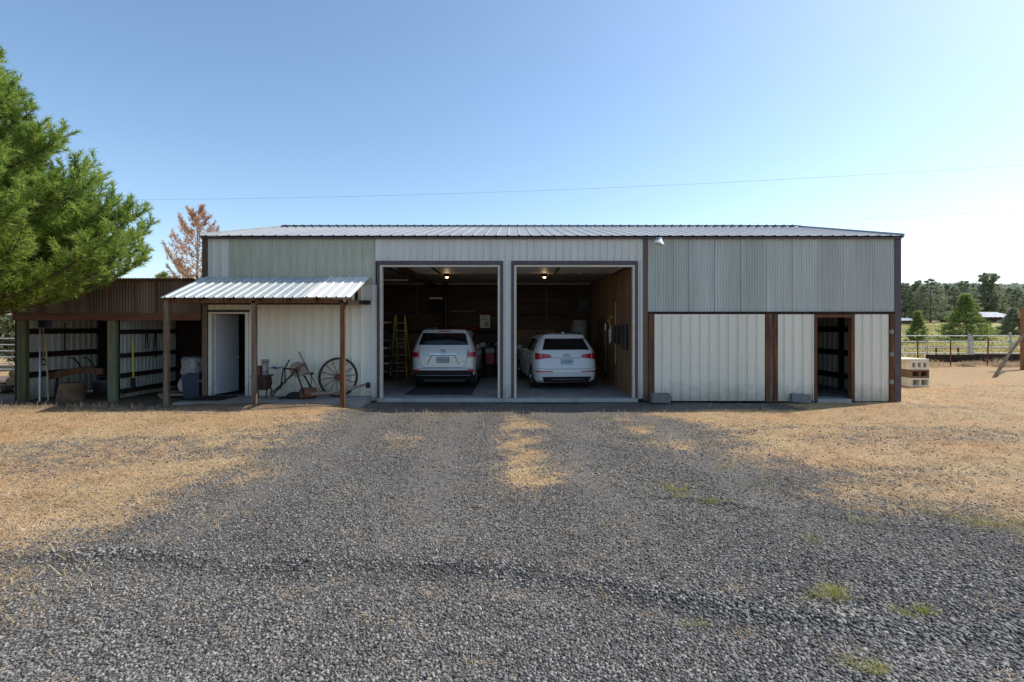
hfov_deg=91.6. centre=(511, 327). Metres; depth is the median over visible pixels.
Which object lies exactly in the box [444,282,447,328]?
post
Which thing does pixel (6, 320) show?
shrub
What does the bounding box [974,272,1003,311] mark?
tall pine
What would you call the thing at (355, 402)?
porch slab
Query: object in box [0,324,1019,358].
pasture grass
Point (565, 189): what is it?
power line
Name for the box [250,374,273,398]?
iron stove
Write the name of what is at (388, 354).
shelf rack
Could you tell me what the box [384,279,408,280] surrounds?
strip light
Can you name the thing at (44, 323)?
snow shovel
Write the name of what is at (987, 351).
fence post
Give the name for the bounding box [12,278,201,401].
open lean to shed
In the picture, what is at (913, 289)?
woodland pine
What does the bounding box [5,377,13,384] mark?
firewood log
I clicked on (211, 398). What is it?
door mat
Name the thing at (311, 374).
hand cultivator
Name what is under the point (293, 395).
plow share
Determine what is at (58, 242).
pine tree
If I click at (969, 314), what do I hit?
young conifer
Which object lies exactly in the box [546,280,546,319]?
pull cord
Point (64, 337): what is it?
garden tool
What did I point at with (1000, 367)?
brace pole
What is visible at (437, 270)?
raised garage door
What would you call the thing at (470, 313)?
wall shelf
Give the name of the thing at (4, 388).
firewood log
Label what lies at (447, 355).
parked suv
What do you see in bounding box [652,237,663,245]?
barn light
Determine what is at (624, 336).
wall box
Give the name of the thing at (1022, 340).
gate post
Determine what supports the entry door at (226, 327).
in the metal shop building
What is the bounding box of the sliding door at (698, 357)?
[654,314,764,400]
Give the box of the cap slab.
[901,357,928,359]
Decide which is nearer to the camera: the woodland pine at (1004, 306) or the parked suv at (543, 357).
the parked suv at (543, 357)
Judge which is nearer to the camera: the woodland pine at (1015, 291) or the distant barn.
the distant barn
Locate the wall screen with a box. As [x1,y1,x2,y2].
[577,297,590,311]
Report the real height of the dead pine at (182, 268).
8.417 m
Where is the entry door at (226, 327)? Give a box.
[213,314,239,393]
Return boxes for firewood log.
[0,375,8,384]
[0,384,13,392]
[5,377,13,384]
[8,370,14,377]
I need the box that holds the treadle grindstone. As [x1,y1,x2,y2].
[271,360,311,395]
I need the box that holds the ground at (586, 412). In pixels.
[0,320,1023,681]
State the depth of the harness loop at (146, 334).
13.99 m
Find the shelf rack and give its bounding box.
[384,317,391,381]
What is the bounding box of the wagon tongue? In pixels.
[311,382,369,395]
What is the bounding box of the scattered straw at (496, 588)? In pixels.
[0,408,1022,681]
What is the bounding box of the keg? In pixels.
[299,387,317,397]
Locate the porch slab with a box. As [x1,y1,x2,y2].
[172,396,370,408]
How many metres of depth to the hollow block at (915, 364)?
16.31 m
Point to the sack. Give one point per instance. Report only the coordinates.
(180, 385)
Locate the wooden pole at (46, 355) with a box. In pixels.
[44,334,48,400]
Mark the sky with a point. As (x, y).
(216, 104)
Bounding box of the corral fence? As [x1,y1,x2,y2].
[901,334,1019,358]
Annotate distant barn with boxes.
[936,312,1005,322]
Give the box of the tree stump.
[55,382,86,401]
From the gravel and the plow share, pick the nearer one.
the gravel
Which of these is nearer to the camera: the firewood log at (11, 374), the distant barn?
the firewood log at (11, 374)
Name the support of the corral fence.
on the ground at (586, 412)
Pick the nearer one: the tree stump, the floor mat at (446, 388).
the tree stump
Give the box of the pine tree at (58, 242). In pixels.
[0,45,161,314]
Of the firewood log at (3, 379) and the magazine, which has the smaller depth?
the magazine
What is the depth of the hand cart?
13.55 m
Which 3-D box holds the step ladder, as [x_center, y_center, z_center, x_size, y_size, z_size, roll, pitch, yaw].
[-4.040,0.650,18.245,0.630,2.380,1.059,0,0,0]
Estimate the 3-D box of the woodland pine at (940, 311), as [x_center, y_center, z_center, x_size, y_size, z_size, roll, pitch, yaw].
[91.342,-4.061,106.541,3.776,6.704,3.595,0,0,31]
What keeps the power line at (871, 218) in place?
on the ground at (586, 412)
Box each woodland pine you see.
[901,279,938,320]
[901,282,921,320]
[905,277,953,322]
[932,293,949,319]
[937,283,954,319]
[942,286,960,317]
[949,280,983,309]
[985,283,1010,313]
[1000,286,1018,310]
[1002,288,1023,312]
[1014,297,1023,317]
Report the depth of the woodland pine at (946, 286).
120.17 m
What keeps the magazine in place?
on the treadle grindstone
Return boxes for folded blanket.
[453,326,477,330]
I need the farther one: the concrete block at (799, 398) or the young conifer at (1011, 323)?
the young conifer at (1011, 323)
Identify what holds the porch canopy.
attached to the metal shop building
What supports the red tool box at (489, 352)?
on the work cart
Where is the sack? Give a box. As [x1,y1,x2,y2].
[178,379,182,391]
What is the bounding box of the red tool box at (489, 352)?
[485,348,494,363]
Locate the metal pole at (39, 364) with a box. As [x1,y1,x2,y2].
[39,329,40,400]
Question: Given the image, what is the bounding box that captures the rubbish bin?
[180,356,201,398]
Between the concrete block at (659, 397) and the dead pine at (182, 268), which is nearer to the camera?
the concrete block at (659, 397)
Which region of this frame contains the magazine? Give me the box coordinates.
[270,365,284,369]
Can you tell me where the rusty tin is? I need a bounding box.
[257,365,261,374]
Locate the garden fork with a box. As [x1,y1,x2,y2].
[131,340,135,386]
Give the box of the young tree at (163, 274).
[154,270,171,277]
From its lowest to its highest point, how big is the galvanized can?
0.388 m
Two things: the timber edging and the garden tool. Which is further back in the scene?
the timber edging
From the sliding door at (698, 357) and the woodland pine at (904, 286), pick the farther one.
the woodland pine at (904, 286)
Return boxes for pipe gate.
[0,338,14,369]
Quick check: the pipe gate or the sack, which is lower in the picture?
the sack
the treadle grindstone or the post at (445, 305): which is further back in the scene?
the post at (445, 305)
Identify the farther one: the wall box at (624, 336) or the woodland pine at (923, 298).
the woodland pine at (923, 298)
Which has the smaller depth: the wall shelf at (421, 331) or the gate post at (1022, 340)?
the wall shelf at (421, 331)
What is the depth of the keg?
12.29 m
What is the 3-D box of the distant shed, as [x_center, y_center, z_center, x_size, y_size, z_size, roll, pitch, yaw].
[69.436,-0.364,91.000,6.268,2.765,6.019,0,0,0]
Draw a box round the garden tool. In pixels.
[64,322,65,353]
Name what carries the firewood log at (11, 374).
on the firewood log
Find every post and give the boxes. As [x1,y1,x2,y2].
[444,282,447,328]
[987,339,988,365]
[1020,307,1023,369]
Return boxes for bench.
[929,346,964,354]
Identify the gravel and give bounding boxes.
[0,411,1023,681]
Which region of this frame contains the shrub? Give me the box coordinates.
[0,310,14,365]
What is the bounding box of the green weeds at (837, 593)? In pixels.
[241,415,1023,677]
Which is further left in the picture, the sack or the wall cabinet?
the sack
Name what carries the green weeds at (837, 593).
on the gravel
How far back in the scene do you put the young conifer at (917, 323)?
41.81 m
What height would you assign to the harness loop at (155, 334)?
0.813 m
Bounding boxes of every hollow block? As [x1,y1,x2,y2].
[901,360,928,369]
[901,369,928,377]
[901,377,929,386]
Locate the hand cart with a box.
[93,373,119,397]
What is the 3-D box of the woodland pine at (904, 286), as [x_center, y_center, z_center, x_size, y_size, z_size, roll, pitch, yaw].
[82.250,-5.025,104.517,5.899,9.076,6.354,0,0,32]
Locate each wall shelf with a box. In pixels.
[387,331,497,331]
[440,313,497,313]
[516,314,568,314]
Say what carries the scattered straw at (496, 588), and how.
on the ground at (586, 412)
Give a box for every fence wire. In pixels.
[901,340,991,340]
[922,355,1011,356]
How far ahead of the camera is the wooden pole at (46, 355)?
13.07 m
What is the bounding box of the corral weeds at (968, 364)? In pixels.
[929,356,1019,367]
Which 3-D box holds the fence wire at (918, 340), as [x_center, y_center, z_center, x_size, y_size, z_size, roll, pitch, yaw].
[18.180,0.632,23.846,9.468,0.030,1.545,0,0,13]
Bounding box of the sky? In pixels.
[0,0,1023,284]
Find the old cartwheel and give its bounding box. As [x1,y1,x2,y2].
[318,357,357,396]
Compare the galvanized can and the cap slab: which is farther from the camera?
the cap slab
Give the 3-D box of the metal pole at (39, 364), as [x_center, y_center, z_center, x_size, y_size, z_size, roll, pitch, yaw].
[-12.350,0.980,13.040,0.044,1.889,0.425,0,0,-43]
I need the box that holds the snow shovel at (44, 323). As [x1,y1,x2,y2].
[38,320,51,364]
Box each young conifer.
[904,310,931,342]
[932,292,1003,339]
[993,307,1019,334]
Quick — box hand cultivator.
[298,351,321,391]
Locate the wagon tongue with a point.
(367, 384)
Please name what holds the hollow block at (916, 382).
on the ground at (586, 412)
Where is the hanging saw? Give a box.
[607,316,611,343]
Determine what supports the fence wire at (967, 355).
attached to the fence post
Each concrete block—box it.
[650,393,669,402]
[788,393,810,403]
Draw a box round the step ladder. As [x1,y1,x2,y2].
[390,312,411,378]
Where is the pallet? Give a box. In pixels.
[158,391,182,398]
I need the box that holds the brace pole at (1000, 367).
[992,333,1023,377]
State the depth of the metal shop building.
12.99 m
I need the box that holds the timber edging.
[926,354,1019,361]
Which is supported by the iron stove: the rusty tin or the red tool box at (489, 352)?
the rusty tin
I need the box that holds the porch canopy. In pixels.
[160,276,370,407]
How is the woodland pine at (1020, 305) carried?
on the ground at (586, 412)
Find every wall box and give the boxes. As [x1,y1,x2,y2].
[615,325,619,343]
[622,324,627,348]
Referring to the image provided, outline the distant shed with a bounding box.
[901,318,912,323]
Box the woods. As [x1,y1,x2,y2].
[901,281,1023,314]
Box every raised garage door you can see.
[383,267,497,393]
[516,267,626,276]
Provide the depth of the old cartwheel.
12.76 m
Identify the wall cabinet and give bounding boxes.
[429,297,442,312]
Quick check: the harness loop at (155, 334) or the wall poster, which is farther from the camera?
the wall poster
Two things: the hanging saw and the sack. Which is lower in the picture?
the sack
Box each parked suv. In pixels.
[412,327,485,385]
[517,332,595,386]
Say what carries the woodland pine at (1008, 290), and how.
on the ground at (586, 412)
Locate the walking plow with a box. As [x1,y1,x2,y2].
[48,357,104,397]
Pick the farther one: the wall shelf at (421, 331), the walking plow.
the wall shelf at (421, 331)
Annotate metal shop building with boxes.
[198,224,904,402]
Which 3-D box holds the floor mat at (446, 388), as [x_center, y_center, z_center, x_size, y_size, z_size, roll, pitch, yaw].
[-2.025,1.829,16.050,1.850,0.006,5.100,0,0,0]
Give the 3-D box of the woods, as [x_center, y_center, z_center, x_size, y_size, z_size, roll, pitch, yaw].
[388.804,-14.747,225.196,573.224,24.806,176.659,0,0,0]
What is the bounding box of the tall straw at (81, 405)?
[1,401,810,416]
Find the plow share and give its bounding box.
[278,391,303,398]
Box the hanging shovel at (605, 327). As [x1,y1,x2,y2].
[604,323,606,370]
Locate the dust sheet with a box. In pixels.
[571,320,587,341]
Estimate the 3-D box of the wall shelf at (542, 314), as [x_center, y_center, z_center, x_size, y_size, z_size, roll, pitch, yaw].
[1.150,-0.520,20.065,2.300,0.040,0.230,0,0,0]
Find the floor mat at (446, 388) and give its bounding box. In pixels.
[404,377,481,394]
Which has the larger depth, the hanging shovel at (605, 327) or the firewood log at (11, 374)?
the hanging shovel at (605, 327)
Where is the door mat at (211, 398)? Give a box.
[181,395,237,400]
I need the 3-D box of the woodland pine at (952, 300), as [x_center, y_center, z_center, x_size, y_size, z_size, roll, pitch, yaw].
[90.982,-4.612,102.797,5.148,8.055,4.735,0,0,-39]
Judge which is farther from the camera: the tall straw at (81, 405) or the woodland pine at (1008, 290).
the woodland pine at (1008, 290)
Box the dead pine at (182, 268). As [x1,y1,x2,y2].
[161,203,219,279]
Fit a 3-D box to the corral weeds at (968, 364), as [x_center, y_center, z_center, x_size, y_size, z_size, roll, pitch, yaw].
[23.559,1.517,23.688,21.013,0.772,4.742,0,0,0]
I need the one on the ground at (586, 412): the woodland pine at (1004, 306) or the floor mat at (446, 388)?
the woodland pine at (1004, 306)
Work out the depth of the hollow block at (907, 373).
16.38 m
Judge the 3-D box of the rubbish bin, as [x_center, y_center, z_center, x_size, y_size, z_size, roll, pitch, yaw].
[-8.423,1.361,13.248,0.687,1.198,0.623,0,0,0]
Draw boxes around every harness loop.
[144,331,148,348]
[153,329,157,357]
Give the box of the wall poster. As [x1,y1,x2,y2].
[480,315,489,327]
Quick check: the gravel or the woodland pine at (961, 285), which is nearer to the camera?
the gravel
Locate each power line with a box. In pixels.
[147,165,1015,199]
[669,210,1015,226]
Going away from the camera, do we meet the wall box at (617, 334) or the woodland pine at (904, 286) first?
the wall box at (617, 334)
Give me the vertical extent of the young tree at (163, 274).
5.167 m
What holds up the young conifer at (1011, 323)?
on the ground at (586, 412)
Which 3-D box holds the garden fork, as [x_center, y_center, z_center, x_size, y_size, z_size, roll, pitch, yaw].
[-10.220,0.975,13.450,0.120,1.270,0.040,0,0,0]
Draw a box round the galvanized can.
[261,359,268,374]

